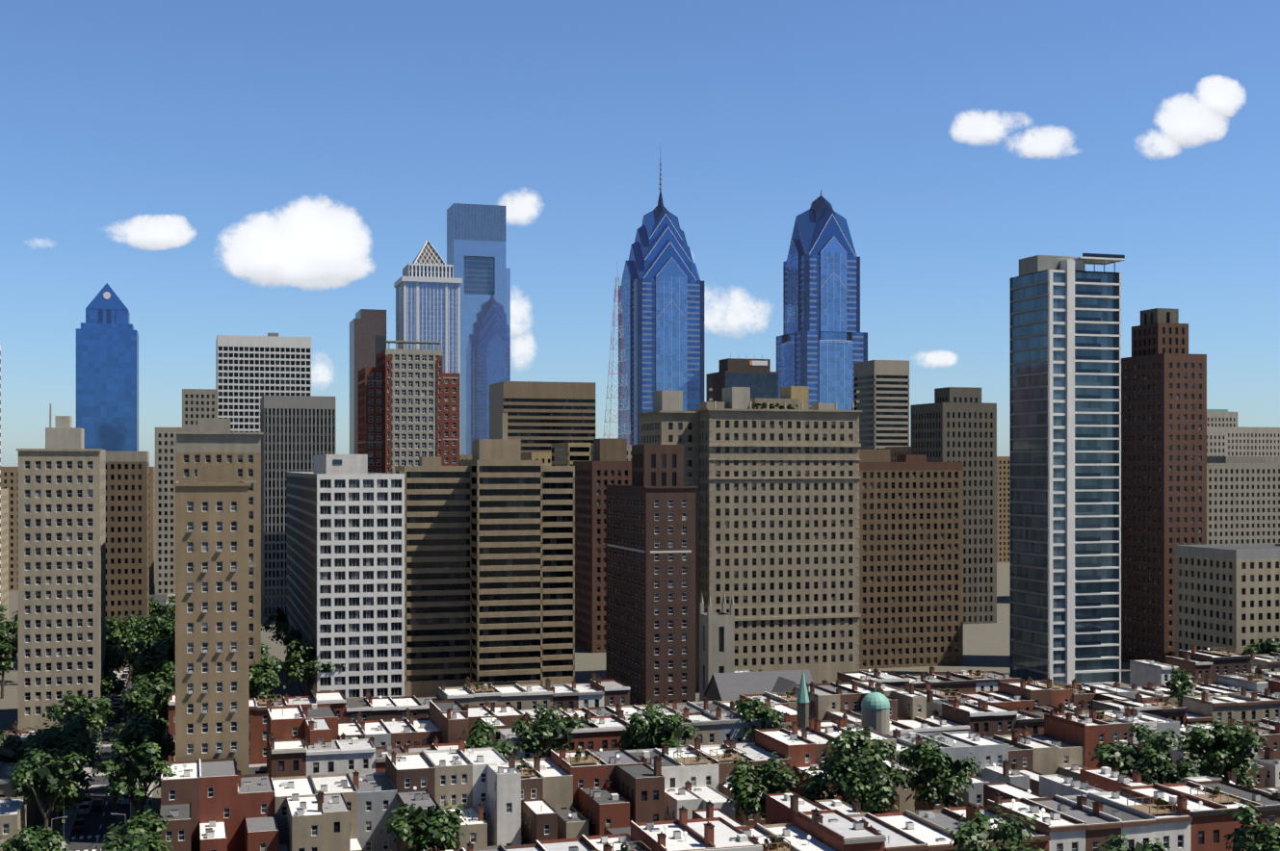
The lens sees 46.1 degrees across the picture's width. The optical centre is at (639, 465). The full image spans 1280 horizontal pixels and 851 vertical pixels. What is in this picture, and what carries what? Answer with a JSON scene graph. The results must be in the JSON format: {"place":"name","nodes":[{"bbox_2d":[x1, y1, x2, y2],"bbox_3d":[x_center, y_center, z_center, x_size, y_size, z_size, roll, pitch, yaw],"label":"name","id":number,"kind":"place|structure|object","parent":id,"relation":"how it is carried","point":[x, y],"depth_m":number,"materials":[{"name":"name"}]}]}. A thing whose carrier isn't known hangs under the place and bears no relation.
{"place":"outdoors","nodes":[
{"label":"outdoors","id":0,"kind":"place"},
{"bbox_2d":[0,345,0,613],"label":"striped building","id":1,"kind":"structure","parent":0,"point":[0,476],"depth_m":544.55,"materials":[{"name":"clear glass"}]},
{"bbox_2d":[30,583,266,850],"bbox_3d":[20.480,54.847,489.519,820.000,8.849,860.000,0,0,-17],"label":"street","id":2,"kind":"structure","parent":0,"point":[83,831],"depth_m":259.06,"materials":[{"name":"grey asphalt"}]},
{"bbox_2d":[0,721,47,850],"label":"row houses","id":3,"kind":"structure","parent":2,"relation":"on","point":[14,817],"depth_m":238.09,"materials":[{"name":"grey paint"}]},
{"bbox_2d":[173,466,251,775],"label":"tan brick building","id":4,"kind":"structure","parent":2,"relation":"on","point":[212,613],"depth_m":235.54,"materials":[{"name":"brown brick"}]},
{"bbox_2d":[159,705,1279,850],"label":"row houses","id":5,"kind":"structure","parent":2,"relation":"on","point":[225,804],"depth_m":232.74,"materials":[{"name":"brick"}]},
{"bbox_2d":[168,644,1279,764],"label":"row houses","id":6,"kind":"structure","parent":2,"relation":"on","point":[1198,666],"depth_m":320.18,"materials":[{"name":"red brick"}]},
{"bbox_2d":[699,592,813,702],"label":"church","id":7,"kind":"structure","parent":2,"relation":"on","point":[720,679],"depth_m":324.04,"materials":[{"name":"stone"}]},
{"bbox_2d":[266,667,1279,773],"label":"row houses","id":8,"kind":"structure","parent":2,"relation":"on","point":[447,721],"depth_m":300.24,"materials":[{"name":"red brick"}]},
{"bbox_2d":[268,679,1279,778],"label":"row houses","id":9,"kind":"structure","parent":2,"relation":"on","point":[293,757],"depth_m":275.53,"materials":[{"name":"brick"}]},
{"bbox_2d":[390,766,1279,850],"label":"row houses","id":10,"kind":"structure","parent":2,"relation":"on","point":[1090,809],"depth_m":198.37,"materials":[{"name":"paint"}]},
{"bbox_2d":[796,670,889,734],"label":"church towers","id":11,"kind":"structure","parent":2,"relation":"on","point":[875,710],"depth_m":278.01,"materials":[{"name":"stone"}]},
{"bbox_2d":[0,562,1129,737],"bbox_3d":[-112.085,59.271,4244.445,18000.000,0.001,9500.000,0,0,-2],"label":"ground","id":12,"kind":"structure","parent":0,"point":[985,647],"depth_m":458.86,"materials":[{"name":"grey concrete"}]},
{"bbox_2d":[0,488,8,623],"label":"beige building","id":13,"kind":"structure","parent":12,"relation":"on","point":[4,546],"depth_m":573.92,"materials":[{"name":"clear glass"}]},
{"bbox_2d":[16,403,105,737],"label":"apartment building","id":14,"kind":"structure","parent":12,"relation":"on","point":[62,562],"depth_m":324.77,"materials":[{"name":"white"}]},
{"bbox_2d":[0,467,155,591],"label":"building","id":15,"kind":"structure","parent":12,"relation":"on","point":[10,478],"depth_m":713.99,"materials":[{"name":"beige concrete"}]},
{"bbox_2d":[76,283,138,451],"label":"skyscraper","id":16,"kind":"structure","parent":12,"relation":"on","point":[107,377],"depth_m":1066.84,"materials":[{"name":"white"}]},
{"bbox_2d":[105,451,149,671],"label":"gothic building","id":17,"kind":"structure","parent":12,"relation":"on","point":[127,533],"depth_m":433.92,"materials":[{"name":"stone"}]},
{"bbox_2d":[155,427,197,595],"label":"stone building","id":18,"kind":"structure","parent":12,"relation":"on","point":[165,499],"depth_m":691.16,"materials":[{"name":"beige stone"}]},
{"bbox_2d":[182,389,217,427],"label":"stone building","id":19,"kind":"structure","parent":12,"relation":"on","point":[199,404],"depth_m":791.67,"materials":[{"name":"beige stone"}]},
{"bbox_2d":[173,418,263,674],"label":"high-rise building","id":20,"kind":"structure","parent":12,"relation":"on","point":[213,442],"depth_m":332.56,"materials":[{"name":"stone"}]},
{"bbox_2d":[215,333,311,432],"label":"white building","id":21,"kind":"structure","parent":12,"relation":"on","point":[251,372],"depth_m":895.60,"materials":[{"name":"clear glass"}]},
{"bbox_2d":[260,395,335,616],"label":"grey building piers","id":22,"kind":"structure","parent":12,"relation":"on","point":[299,431],"depth_m":594.30,"materials":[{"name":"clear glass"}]},
{"bbox_2d":[286,454,404,698],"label":"white building","id":23,"kind":"structure","parent":12,"relation":"on","point":[345,560],"depth_m":342.72,"materials":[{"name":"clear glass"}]},
{"bbox_2d":[349,318,375,454],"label":"high-rise building","id":24,"kind":"structure","parent":12,"relation":"on","point":[362,343],"depth_m":1142.75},
{"bbox_2d":[355,309,386,354],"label":"high-rise building","id":25,"kind":"structure","parent":12,"relation":"on","point":[379,316],"depth_m":1244.06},
{"bbox_2d":[357,340,459,473],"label":"high-rise building","id":26,"kind":"structure","parent":12,"relation":"on","point":[407,407],"depth_m":558.32,"materials":[{"name":"white"}]},
{"bbox_2d":[393,240,462,454],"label":"skyscraper","id":27,"kind":"structure","parent":12,"relation":"on","point":[427,285],"depth_m":1199.82,"materials":[{"name":"white glass"}]},
{"bbox_2d":[459,454,471,460],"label":"building","id":28,"kind":"structure","parent":12,"relation":"on","point":[465,457],"depth_m":906.59,"materials":[{"name":"concrete"}]},
{"bbox_2d":[446,203,510,454],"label":"skyscraper","id":29,"kind":"structure","parent":12,"relation":"on","point":[476,244],"depth_m":1349.19,"materials":[{"name":"blue glass"}]},
{"bbox_2d":[394,413,574,696],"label":"office building","id":30,"kind":"structure","parent":12,"relation":"on","point":[489,562],"depth_m":384.79,"materials":[{"name":"concrete"}]},
{"bbox_2d":[521,452,551,466],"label":"buff building","id":31,"kind":"structure","parent":12,"relation":"on","point":[545,458],"depth_m":636.70,"materials":[{"name":"beige concrete"}]},
{"bbox_2d":[489,381,595,452],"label":"brown office building","id":32,"kind":"structure","parent":12,"relation":"on","point":[542,417],"depth_m":801.93,"materials":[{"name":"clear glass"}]},
{"bbox_2d":[551,443,590,466],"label":"tan building","id":33,"kind":"structure","parent":12,"relation":"on","point":[565,454],"depth_m":517.64,"materials":[{"name":"beige concrete"}]},
{"bbox_2d":[590,444,631,461],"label":"building","id":34,"kind":"structure","parent":12,"relation":"on","point":[629,453],"depth_m":700.50,"materials":[{"name":"concrete"}]},
{"bbox_2d":[603,276,631,444],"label":"lattice tower","id":35,"kind":"structure","parent":34,"relation":"on","point":[619,349],"depth_m":715.59,"materials":[{"name":"red metal"}]},
{"bbox_2d":[604,444,697,705],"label":"dark brick building","id":36,"kind":"structure","parent":12,"relation":"on","point":[650,583],"depth_m":345.13,"materials":[{"name":"brown brick"}]},
{"bbox_2d":[618,159,704,444],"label":"skyscraper","id":37,"kind":"structure","parent":12,"relation":"on","point":[662,298],"depth_m":1049.64,"materials":[{"name":"blue glass"}]},
{"bbox_2d":[705,353,778,401],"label":"office building","id":38,"kind":"structure","parent":12,"relation":"on","point":[759,378],"depth_m":804.42,"materials":[{"name":"glass"}]},
{"bbox_2d":[776,189,867,410],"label":"skyscraper","id":39,"kind":"structure","parent":12,"relation":"on","point":[822,345],"depth_m":1020.66,"materials":[{"name":"blue glass"}]},
{"bbox_2d":[885,446,910,462],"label":"office building","id":40,"kind":"structure","parent":12,"relation":"on","point":[895,452],"depth_m":717.14,"materials":[{"name":"concrete"}]},
{"bbox_2d":[859,449,963,669],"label":"tan brick building","id":41,"kind":"structure","parent":12,"relation":"on","point":[911,560],"depth_m":442.98,"materials":[{"name":"brown brick"}]},
{"bbox_2d":[910,387,996,625],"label":"high-rise building","id":42,"kind":"structure","parent":12,"relation":"on","point":[954,425],"depth_m":564.11,"materials":[{"name":"clear stone"}]},
{"bbox_2d":[996,456,1009,562],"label":"building","id":43,"kind":"structure","parent":12,"relation":"on","point":[1003,509],"depth_m":920.70,"materials":[{"name":"beige concrete"}]},
{"bbox_2d":[1009,253,1125,685],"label":"skyscraper","id":44,"kind":"structure","parent":12,"relation":"on","point":[1065,470],"depth_m":406.42,"materials":[{"name":"blue glass"}]},
{"bbox_2d":[1121,308,1206,663],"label":"brown brick building","id":45,"kind":"structure","parent":12,"relation":"on","point":[1163,442],"depth_m":440.39,"materials":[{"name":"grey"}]},
{"bbox_2d":[1206,428,1227,456],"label":"stone building","id":46,"kind":"structure","parent":12,"relation":"on","point":[1216,442],"depth_m":830.67,"materials":[{"name":"beige stone"}]},
{"bbox_2d":[1175,543,1279,655],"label":"pale building","id":47,"kind":"structure","parent":12,"relation":"on","point":[1227,596],"depth_m":406.01,"materials":[{"name":"beige concrete"}]},
{"bbox_2d":[1206,463,1279,545],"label":"office building","id":48,"kind":"structure","parent":12,"relation":"on","point":[1242,503],"depth_m":663.45,"materials":[{"name":"stone"}]},
{"bbox_2d":[1206,409,1279,456],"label":"stone building","id":49,"kind":"structure","parent":12,"relation":"on","point":[1242,441],"depth_m":875.36,"materials":[{"name":"beige stone"}]},
{"bbox_2d":[1206,456,1279,463],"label":"stone building","id":50,"kind":"structure","parent":12,"relation":"on","point":[1242,459],"depth_m":708.93,"materials":[{"name":"beige stone"}]},
{"bbox_2d":[573,438,631,653],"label":"brown building","id":51,"kind":"structure","parent":0,"point":[610,464],"depth_m":479.00,"materials":[{"name":"brick"}]},
{"bbox_2d":[0,589,1279,850],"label":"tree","id":52,"kind":"object","parent":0,"point":[67,745],"depth_m":236.11,"materials":[{"name":"green plant"}]},
{"bbox_2d":[0,0,1279,467],"label":"sky","id":53,"kind":"structure","parent":0,"point":[238,168],"materials":[{"name":"blue"}]},
{"bbox_2d":[636,386,862,689],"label":"high-rise building","id":54,"kind":"structure","parent":0,"point":[775,482],"depth_m":398.33,"materials":[{"name":"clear stone"}]},
{"bbox_2d":[853,360,909,449],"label":"beige tower","id":55,"kind":"structure","parent":0,"point":[882,395],"depth_m":804.18,"materials":[{"name":"clear stone"}]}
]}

